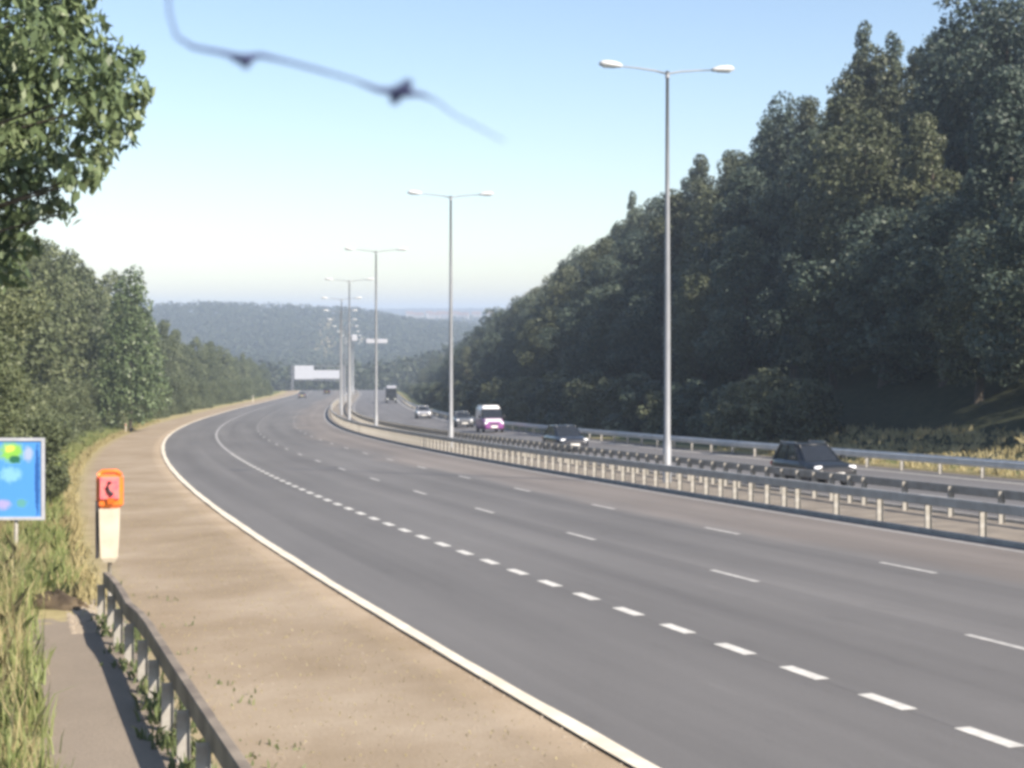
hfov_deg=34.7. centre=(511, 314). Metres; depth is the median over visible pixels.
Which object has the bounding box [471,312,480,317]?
house
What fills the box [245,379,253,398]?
shrub
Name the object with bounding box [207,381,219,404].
shrub
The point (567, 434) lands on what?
car
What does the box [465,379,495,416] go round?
shrub
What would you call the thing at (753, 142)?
broadleaf tree
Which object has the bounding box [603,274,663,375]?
broadleaf tree
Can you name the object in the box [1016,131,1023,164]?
broadleaf tree
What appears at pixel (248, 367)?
broadleaf tree
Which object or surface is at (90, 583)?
dry grass
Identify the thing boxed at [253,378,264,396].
shrub
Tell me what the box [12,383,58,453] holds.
shrub
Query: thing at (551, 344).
broadleaf tree
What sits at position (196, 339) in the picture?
broadleaf tree
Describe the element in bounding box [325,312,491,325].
woods
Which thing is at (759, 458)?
edge line
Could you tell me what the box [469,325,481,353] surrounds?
broadleaf tree
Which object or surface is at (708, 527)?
lane marking
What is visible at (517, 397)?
shrub
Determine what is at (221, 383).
shrub
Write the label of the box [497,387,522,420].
shrub
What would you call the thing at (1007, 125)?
broadleaf tree
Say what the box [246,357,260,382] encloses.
broadleaf tree
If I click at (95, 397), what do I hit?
shrub
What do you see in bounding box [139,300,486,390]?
woods
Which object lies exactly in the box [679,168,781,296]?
broadleaf tree
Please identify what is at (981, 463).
crash barrier
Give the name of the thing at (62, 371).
broadleaf tree
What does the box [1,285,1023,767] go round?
ground
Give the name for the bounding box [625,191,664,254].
broadleaf tree
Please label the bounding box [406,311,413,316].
house
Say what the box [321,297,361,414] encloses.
lamp column
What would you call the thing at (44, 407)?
shrub
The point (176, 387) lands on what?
shrub
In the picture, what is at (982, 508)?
crash barrier
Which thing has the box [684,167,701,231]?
conifer tree
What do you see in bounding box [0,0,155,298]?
broadleaf tree
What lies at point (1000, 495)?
crash barrier
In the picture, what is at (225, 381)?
shrub
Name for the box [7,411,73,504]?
shrub
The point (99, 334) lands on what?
broadleaf tree
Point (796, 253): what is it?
broadleaf tree
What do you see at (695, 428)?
shrub
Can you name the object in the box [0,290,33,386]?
broadleaf tree
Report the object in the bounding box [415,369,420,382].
broadleaf tree
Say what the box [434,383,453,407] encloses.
shrub
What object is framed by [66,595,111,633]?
gravel
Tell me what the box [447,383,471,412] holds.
shrub
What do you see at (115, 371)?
broadleaf tree
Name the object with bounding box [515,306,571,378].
broadleaf tree
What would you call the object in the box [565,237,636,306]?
broadleaf tree
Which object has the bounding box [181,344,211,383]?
broadleaf tree
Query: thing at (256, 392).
shrub
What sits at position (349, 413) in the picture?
lamp column
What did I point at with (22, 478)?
roadside sign
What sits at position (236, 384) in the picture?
shrub
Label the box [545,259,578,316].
broadleaf tree
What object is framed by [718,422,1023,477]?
dry grass
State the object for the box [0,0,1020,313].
sky
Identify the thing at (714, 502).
edge line
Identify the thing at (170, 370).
broadleaf tree
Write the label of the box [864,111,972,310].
broadleaf tree
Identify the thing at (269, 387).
shrub
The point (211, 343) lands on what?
broadleaf tree
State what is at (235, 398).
shrub
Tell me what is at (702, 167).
broadleaf tree
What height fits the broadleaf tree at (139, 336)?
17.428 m
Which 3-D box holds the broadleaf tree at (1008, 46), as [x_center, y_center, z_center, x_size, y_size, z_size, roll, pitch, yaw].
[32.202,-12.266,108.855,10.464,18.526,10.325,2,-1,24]
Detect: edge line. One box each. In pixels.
[161,390,659,767]
[215,393,308,453]
[324,390,1023,552]
[397,400,1020,483]
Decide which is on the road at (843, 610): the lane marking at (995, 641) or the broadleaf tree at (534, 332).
the lane marking at (995, 641)
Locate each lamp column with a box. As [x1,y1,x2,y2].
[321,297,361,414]
[323,310,356,409]
[325,278,373,419]
[327,319,356,402]
[332,326,357,401]
[344,247,406,425]
[344,338,362,394]
[407,190,493,447]
[599,60,734,482]
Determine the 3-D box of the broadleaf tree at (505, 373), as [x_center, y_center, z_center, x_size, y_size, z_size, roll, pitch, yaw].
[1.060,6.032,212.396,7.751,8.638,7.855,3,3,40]
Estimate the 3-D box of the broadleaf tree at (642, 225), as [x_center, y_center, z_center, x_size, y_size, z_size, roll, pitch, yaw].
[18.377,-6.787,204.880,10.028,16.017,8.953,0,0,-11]
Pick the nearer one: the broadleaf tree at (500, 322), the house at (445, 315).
the broadleaf tree at (500, 322)
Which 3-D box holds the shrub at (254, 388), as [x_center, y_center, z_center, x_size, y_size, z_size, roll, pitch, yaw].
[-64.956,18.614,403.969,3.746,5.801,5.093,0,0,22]
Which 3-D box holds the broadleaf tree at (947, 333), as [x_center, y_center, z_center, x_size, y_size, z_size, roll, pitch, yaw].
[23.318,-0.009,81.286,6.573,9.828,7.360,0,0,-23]
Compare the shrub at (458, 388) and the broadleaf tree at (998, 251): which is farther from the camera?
the shrub at (458, 388)
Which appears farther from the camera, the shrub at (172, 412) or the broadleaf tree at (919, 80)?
the shrub at (172, 412)
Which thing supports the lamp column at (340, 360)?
on the central reserve
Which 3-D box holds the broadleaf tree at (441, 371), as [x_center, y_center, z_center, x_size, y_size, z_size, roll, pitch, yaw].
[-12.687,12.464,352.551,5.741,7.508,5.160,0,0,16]
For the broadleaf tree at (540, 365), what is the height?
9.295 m
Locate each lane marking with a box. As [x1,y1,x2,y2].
[231,454,1023,747]
[257,396,1023,649]
[294,395,936,572]
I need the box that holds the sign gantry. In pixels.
[291,366,344,390]
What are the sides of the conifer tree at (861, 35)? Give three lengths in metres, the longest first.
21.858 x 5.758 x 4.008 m
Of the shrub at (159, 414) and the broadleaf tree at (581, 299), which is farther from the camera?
the shrub at (159, 414)
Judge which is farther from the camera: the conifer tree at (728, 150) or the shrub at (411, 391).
the shrub at (411, 391)
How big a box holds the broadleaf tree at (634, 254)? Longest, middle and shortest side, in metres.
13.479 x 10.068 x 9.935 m
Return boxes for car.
[298,392,305,397]
[414,405,431,418]
[453,411,473,427]
[542,425,588,450]
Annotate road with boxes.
[161,390,1023,767]
[351,390,1023,519]
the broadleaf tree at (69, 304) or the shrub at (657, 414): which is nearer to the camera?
the shrub at (657, 414)
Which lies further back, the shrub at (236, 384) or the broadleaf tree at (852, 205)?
the shrub at (236, 384)
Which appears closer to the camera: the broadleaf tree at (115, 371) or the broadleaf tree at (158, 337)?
the broadleaf tree at (115, 371)
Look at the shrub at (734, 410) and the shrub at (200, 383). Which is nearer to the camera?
the shrub at (734, 410)
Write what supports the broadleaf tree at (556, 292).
on the ground at (95, 719)
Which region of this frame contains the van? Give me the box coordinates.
[475,405,504,432]
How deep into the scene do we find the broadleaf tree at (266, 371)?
532.13 m
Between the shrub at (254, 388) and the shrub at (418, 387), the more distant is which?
the shrub at (254, 388)
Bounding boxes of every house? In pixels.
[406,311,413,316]
[413,312,423,318]
[429,312,440,318]
[441,312,453,318]
[457,312,469,318]
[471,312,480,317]
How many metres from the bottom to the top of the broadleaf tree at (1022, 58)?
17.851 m
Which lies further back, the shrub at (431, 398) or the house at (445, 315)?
the house at (445, 315)
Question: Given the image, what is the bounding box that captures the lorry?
[386,385,396,402]
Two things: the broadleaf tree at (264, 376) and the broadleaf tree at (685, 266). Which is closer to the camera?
the broadleaf tree at (685, 266)
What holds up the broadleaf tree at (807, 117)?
on the ground at (95, 719)
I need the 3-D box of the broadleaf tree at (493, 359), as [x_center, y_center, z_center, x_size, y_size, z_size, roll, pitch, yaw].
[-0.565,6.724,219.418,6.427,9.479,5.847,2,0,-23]
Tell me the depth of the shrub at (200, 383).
286.42 m
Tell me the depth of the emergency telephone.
28.69 m
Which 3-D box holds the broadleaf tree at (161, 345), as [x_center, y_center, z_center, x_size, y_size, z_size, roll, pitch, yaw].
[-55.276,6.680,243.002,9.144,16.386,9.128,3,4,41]
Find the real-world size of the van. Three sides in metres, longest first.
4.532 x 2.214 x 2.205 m
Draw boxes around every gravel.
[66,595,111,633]
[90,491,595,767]
[186,490,622,764]
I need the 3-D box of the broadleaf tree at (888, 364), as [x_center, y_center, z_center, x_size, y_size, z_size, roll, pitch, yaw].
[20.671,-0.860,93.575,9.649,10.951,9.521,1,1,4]
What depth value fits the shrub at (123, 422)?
158.87 m
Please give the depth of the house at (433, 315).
2326.19 m
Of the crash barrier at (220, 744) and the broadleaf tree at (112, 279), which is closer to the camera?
the crash barrier at (220, 744)
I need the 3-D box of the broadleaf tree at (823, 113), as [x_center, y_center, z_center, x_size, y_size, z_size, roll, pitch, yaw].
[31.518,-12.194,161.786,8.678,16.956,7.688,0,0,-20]
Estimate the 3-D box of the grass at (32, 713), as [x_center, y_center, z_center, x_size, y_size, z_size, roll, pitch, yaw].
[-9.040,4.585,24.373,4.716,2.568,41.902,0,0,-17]
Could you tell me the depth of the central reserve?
47.80 m
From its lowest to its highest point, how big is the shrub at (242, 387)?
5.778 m
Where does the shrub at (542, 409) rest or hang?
on the ground at (95, 719)
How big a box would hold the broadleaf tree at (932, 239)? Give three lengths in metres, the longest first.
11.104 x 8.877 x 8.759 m
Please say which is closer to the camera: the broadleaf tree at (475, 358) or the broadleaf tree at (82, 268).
the broadleaf tree at (82, 268)
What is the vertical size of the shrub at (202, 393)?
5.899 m
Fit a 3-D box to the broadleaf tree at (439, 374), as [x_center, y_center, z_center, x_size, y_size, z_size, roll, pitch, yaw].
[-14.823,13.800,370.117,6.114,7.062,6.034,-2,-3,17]
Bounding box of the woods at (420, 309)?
[261,307,508,314]
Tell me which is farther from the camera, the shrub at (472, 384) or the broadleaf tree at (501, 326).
the broadleaf tree at (501, 326)
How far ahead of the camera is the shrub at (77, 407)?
127.30 m
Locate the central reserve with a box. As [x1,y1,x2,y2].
[329,390,1023,542]
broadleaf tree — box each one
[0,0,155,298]
[0,210,65,383]
[0,212,74,389]
[0,271,22,375]
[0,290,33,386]
[0,359,28,387]
[16,244,54,381]
[16,261,65,381]
[32,236,92,390]
[32,238,101,388]
[58,247,115,385]
[60,269,111,384]
[79,273,127,382]
[80,264,123,381]
[88,264,173,431]
[94,268,141,382]
[110,292,150,377]
[111,296,146,368]
[134,318,159,380]
[141,307,174,379]
[144,314,167,374]
[156,319,183,380]
[165,336,197,381]
[169,329,190,380]
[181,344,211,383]
[184,336,209,379]
[198,343,223,381]
[202,341,224,381]
[214,345,240,379]
[225,355,238,379]
[230,358,241,378]
[236,353,249,379]
[242,359,251,378]
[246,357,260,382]
[250,363,262,377]
[254,366,267,382]
[260,363,270,381]
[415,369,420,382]
[421,370,428,382]
[427,363,439,383]
[434,363,445,383]
[437,355,443,364]
[439,357,454,383]
[444,346,465,384]
[454,346,473,382]
[454,347,476,382]
[459,331,474,348]
[466,337,487,378]
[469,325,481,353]
[471,332,501,380]
[473,306,502,345]
[477,336,499,381]
[482,308,507,337]
[486,330,517,381]
[492,328,527,383]
[493,312,508,332]
[494,295,525,335]
[500,302,523,335]
[505,317,539,381]
[506,287,543,329]
[511,312,552,380]
[512,293,541,331]
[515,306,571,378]
[530,265,582,315]
[532,318,554,379]
[534,284,553,324]
[536,299,587,375]
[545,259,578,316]
[549,287,605,379]
[551,245,589,283]
[556,286,644,388]
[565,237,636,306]
[565,271,587,307]
[571,241,638,293]
[575,282,637,381]
[587,231,651,334]
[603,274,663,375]
[605,219,646,254]
[606,205,649,252]
[612,272,697,386]
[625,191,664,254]
[627,197,662,270]
[634,188,705,332]
[640,194,692,277]
[649,220,671,287]
[655,262,748,384]
[660,261,726,379]
[671,188,723,282]
[678,153,715,249]
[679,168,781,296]
[691,226,781,386]
[697,165,791,337]
[710,150,752,211]
[726,134,800,276]
[737,90,821,276]
[746,234,844,386]
[747,117,877,320]
[748,116,791,286]
[778,95,821,249]
[779,95,901,307]
[783,223,877,389]
[788,205,945,387]
[790,108,918,318]
[806,56,885,193]
[814,44,913,195]
[818,108,830,122]
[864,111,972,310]
[865,188,1020,387]
[881,46,948,203]
[893,32,972,209]
[909,217,1023,403]
[910,0,1023,239]
[920,0,1023,220]
[937,63,1023,267]
[938,176,1023,386]
[1008,36,1023,180]
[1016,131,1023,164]
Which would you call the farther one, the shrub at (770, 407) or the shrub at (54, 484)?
the shrub at (770, 407)
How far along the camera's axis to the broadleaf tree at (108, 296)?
192.10 m
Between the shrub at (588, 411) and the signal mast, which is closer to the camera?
the shrub at (588, 411)
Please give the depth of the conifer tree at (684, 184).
190.71 m
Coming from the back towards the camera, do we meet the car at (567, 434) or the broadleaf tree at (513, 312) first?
the broadleaf tree at (513, 312)
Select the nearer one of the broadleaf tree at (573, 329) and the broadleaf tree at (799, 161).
the broadleaf tree at (799, 161)
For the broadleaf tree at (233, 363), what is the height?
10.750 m
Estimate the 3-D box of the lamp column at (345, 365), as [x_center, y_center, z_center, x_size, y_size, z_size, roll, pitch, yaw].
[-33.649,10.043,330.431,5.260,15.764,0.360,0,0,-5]
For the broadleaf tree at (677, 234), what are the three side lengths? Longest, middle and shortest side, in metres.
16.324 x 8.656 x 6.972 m
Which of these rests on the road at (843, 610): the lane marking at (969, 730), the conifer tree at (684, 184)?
the lane marking at (969, 730)
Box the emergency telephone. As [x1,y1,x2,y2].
[95,469,123,595]
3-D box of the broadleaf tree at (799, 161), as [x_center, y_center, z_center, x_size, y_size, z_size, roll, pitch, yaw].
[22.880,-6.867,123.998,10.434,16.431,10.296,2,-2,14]
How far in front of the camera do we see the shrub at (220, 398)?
315.28 m
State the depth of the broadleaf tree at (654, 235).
167.83 m
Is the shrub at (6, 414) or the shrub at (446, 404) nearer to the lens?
the shrub at (6, 414)
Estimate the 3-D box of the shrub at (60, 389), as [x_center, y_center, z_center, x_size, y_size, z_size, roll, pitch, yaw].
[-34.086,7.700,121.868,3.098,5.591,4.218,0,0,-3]
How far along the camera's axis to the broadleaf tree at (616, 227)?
216.90 m
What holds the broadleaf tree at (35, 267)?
on the ground at (95, 719)
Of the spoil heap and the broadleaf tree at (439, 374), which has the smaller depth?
the spoil heap
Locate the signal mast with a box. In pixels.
[350,335,387,404]
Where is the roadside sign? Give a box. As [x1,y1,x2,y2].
[0,438,44,543]
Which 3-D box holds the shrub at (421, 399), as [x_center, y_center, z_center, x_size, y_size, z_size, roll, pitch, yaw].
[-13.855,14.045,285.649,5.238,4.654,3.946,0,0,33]
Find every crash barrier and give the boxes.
[97,572,251,767]
[331,388,1023,536]
[347,388,1023,522]
[383,388,1023,477]
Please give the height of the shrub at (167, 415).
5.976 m
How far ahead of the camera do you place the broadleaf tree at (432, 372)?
457.20 m
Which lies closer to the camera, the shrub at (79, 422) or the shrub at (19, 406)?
the shrub at (19, 406)
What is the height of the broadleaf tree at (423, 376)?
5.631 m
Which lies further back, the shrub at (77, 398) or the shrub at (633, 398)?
the shrub at (77, 398)
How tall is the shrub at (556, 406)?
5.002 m
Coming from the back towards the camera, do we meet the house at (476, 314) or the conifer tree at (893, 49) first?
the house at (476, 314)
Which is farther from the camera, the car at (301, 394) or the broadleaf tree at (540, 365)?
the car at (301, 394)
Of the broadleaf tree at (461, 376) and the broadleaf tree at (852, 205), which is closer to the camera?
the broadleaf tree at (852, 205)
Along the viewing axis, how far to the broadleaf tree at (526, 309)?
249.41 m
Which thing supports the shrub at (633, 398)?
on the ground at (95, 719)
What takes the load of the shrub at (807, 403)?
on the ground at (95, 719)
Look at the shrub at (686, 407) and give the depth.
102.90 m
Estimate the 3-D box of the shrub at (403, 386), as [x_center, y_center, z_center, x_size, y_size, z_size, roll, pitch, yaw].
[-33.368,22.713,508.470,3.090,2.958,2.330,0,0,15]
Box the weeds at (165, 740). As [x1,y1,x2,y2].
[90,607,216,767]
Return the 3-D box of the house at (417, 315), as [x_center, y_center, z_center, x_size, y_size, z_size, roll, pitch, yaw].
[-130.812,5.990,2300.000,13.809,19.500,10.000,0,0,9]
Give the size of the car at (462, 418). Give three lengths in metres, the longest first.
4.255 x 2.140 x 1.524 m
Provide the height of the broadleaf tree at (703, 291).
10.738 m
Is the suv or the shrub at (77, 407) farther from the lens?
the shrub at (77, 407)
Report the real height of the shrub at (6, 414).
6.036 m
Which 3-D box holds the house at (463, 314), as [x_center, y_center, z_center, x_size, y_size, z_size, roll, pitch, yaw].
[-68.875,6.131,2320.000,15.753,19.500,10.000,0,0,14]
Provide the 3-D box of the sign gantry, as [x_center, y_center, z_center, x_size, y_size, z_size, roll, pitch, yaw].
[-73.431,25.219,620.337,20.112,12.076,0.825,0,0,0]
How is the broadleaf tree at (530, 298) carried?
on the ground at (95, 719)
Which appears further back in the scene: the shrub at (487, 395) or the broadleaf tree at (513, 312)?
the broadleaf tree at (513, 312)
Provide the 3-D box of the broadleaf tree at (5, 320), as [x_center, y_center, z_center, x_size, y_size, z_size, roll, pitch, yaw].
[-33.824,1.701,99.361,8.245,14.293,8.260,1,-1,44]
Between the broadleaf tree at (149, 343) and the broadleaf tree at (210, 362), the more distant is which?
the broadleaf tree at (210, 362)
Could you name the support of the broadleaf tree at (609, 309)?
on the ground at (95, 719)
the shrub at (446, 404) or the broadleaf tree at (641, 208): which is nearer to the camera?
the broadleaf tree at (641, 208)
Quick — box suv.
[770,440,856,486]
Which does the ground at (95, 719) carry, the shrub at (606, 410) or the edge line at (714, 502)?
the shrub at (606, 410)
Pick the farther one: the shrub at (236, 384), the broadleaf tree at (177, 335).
the shrub at (236, 384)
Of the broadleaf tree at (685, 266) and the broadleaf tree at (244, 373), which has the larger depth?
the broadleaf tree at (244, 373)
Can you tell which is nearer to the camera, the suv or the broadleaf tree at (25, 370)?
the suv
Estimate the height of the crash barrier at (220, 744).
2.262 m
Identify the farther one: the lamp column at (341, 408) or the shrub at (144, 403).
the lamp column at (341, 408)
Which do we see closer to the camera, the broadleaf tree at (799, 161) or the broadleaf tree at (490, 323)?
the broadleaf tree at (799, 161)
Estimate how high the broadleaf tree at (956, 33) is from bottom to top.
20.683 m
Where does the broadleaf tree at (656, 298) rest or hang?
on the ground at (95, 719)
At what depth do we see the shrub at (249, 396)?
376.25 m
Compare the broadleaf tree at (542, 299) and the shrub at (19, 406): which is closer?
the shrub at (19, 406)
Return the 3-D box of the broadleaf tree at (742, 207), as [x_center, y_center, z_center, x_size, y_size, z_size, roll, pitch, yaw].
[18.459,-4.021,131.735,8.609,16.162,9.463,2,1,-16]
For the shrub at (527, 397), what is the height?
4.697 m
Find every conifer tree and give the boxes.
[623,190,638,280]
[680,176,690,200]
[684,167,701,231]
[714,149,739,201]
[852,19,878,127]
[878,30,905,175]
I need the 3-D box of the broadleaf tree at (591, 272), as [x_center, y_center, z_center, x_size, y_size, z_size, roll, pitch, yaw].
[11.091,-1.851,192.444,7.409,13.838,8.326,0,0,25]
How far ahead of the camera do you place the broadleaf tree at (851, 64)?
136.52 m
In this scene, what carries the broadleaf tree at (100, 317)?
on the ground at (95, 719)
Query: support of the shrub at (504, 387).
on the ground at (95, 719)
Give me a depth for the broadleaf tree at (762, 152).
146.83 m
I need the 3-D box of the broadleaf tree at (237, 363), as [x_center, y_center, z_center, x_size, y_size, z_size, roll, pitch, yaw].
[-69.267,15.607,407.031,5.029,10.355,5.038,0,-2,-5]
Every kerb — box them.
[328,391,1023,548]
[350,390,1023,523]
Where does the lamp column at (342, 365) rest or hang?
on the central reserve
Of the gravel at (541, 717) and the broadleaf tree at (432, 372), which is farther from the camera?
the broadleaf tree at (432, 372)
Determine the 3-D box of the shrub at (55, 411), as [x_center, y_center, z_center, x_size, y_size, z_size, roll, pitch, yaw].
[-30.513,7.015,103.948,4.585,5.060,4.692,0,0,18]
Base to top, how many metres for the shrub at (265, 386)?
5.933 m
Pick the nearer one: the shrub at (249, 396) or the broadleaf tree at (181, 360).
the broadleaf tree at (181, 360)
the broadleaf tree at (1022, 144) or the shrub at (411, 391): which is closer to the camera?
the broadleaf tree at (1022, 144)
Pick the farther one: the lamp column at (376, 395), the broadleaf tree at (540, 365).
the broadleaf tree at (540, 365)
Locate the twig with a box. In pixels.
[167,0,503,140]
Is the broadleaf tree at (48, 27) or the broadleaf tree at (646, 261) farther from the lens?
the broadleaf tree at (646, 261)
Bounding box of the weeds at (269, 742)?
[120,581,305,767]
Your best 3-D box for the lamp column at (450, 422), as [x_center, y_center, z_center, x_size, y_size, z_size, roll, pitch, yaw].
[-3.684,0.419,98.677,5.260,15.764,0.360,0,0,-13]
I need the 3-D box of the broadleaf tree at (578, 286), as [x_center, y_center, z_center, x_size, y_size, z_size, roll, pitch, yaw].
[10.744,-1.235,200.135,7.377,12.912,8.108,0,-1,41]
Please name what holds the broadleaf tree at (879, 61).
on the ground at (95, 719)
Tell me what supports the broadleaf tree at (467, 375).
on the ground at (95, 719)
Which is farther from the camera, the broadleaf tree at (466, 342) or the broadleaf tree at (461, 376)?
the broadleaf tree at (466, 342)
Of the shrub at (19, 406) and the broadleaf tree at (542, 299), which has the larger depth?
the broadleaf tree at (542, 299)
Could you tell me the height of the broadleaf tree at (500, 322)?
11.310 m
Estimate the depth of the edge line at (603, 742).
21.63 m
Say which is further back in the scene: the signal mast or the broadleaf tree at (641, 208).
the signal mast
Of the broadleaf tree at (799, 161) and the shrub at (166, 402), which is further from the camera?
the shrub at (166, 402)
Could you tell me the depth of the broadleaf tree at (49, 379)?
134.06 m
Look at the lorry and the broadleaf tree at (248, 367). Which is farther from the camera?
the broadleaf tree at (248, 367)
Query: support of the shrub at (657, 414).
on the ground at (95, 719)
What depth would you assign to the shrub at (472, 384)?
195.53 m
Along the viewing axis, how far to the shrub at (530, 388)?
155.25 m
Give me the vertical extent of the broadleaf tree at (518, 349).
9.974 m
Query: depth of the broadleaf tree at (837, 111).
115.42 m
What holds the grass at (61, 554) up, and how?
on the ground at (95, 719)
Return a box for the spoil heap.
[31,589,89,610]
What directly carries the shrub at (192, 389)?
on the ground at (95, 719)
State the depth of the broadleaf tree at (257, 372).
485.54 m
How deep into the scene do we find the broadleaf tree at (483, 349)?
251.48 m
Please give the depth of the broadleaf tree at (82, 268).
163.29 m
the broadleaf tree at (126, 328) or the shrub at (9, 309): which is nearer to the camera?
the shrub at (9, 309)
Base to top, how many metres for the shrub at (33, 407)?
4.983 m
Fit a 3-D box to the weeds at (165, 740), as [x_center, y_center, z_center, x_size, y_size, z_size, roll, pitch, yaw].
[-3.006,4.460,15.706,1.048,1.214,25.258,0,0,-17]
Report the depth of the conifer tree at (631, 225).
202.79 m
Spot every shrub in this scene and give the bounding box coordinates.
[0,281,54,437]
[0,326,29,526]
[6,384,38,435]
[7,390,48,450]
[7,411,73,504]
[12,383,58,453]
[26,398,56,433]
[29,383,65,445]
[32,387,70,433]
[42,382,71,434]
[42,387,85,443]
[43,394,81,444]
[46,381,90,436]
[57,382,106,432]
[60,390,87,434]
[62,378,97,430]
[82,387,114,429]
[87,378,133,427]
[132,381,153,418]
[135,377,167,418]
[154,381,170,416]
[154,383,169,417]
[158,380,178,414]
[162,377,192,413]
[169,377,193,411]
[185,379,205,408]
[189,381,213,407]
[197,382,214,407]
[207,380,226,404]
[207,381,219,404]
[214,377,235,402]
[214,379,232,403]
[224,378,238,401]
[228,379,244,401]
[234,379,248,399]
[239,378,252,399]
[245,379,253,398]
[247,379,256,396]
[248,378,257,396]
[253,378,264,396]
[257,379,271,395]
[262,380,273,394]
[400,383,406,390]
[408,386,414,396]
[412,383,425,399]
[418,382,435,404]
[425,383,443,407]
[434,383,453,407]
[439,381,461,411]
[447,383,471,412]
[453,383,469,407]
[455,378,488,414]
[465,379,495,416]
[472,376,512,415]
[489,378,526,418]
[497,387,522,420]
[500,376,544,421]
[514,382,538,422]
[523,379,550,423]
[532,367,577,424]
[541,377,578,429]
[558,372,615,427]
[567,376,627,429]
[595,371,654,429]
[600,372,661,435]
[636,382,687,435]
[645,380,685,431]
[655,379,714,435]
[685,384,743,437]
[698,380,770,440]
[730,366,821,442]
[774,377,843,443]
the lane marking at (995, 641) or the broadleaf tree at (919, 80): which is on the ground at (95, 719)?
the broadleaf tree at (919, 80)
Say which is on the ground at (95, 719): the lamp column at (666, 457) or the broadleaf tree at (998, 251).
the broadleaf tree at (998, 251)
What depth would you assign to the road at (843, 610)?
28.40 m
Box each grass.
[0,418,157,595]
[0,419,160,609]
[0,520,75,767]
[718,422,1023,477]
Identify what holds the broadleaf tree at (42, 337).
on the ground at (95, 719)
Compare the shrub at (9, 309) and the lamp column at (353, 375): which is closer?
the shrub at (9, 309)
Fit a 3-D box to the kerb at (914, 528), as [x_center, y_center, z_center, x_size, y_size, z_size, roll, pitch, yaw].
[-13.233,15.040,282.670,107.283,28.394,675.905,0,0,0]
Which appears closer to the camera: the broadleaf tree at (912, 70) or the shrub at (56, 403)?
the shrub at (56, 403)
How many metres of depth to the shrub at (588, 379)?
129.07 m
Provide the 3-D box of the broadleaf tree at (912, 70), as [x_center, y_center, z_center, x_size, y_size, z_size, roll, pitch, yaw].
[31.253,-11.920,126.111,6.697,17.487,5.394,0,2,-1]
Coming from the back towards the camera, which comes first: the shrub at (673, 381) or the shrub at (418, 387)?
the shrub at (418, 387)
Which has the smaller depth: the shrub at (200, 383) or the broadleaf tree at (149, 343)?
the broadleaf tree at (149, 343)
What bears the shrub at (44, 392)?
on the ground at (95, 719)
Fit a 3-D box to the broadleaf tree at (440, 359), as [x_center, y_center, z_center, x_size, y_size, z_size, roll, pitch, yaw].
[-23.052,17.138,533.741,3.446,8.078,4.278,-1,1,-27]
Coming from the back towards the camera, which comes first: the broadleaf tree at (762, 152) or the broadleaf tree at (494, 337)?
the broadleaf tree at (494, 337)
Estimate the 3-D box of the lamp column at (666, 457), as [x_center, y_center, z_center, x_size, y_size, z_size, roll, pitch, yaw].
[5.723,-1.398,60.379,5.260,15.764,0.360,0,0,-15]
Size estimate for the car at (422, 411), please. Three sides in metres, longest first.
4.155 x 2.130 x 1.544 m
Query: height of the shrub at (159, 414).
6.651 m
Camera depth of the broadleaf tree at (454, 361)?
305.35 m
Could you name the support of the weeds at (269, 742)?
on the ground at (95, 719)
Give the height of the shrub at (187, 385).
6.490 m
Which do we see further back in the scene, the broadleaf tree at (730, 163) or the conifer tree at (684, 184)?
the conifer tree at (684, 184)
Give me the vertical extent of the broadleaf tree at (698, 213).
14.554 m
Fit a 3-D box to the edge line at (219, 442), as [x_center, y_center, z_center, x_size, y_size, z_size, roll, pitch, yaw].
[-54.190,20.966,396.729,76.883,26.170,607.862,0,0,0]
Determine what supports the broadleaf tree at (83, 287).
on the ground at (95, 719)
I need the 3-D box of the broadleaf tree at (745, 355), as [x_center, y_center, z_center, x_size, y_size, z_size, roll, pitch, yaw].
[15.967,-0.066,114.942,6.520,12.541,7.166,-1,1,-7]
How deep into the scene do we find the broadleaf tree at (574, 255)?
257.81 m
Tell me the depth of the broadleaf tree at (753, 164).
160.30 m
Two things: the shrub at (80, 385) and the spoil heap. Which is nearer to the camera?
the spoil heap
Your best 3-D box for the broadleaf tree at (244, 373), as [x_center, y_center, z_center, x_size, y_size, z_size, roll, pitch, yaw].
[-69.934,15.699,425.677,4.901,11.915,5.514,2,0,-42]
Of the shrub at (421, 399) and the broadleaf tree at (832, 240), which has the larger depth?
the shrub at (421, 399)
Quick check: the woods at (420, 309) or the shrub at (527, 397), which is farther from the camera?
the woods at (420, 309)
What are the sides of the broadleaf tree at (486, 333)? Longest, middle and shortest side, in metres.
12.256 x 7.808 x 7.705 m
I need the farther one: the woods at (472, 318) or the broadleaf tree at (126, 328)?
the woods at (472, 318)
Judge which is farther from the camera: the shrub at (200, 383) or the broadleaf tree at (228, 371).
the broadleaf tree at (228, 371)
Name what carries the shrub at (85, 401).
on the ground at (95, 719)
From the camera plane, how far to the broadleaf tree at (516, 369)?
197.65 m
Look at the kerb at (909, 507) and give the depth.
48.35 m

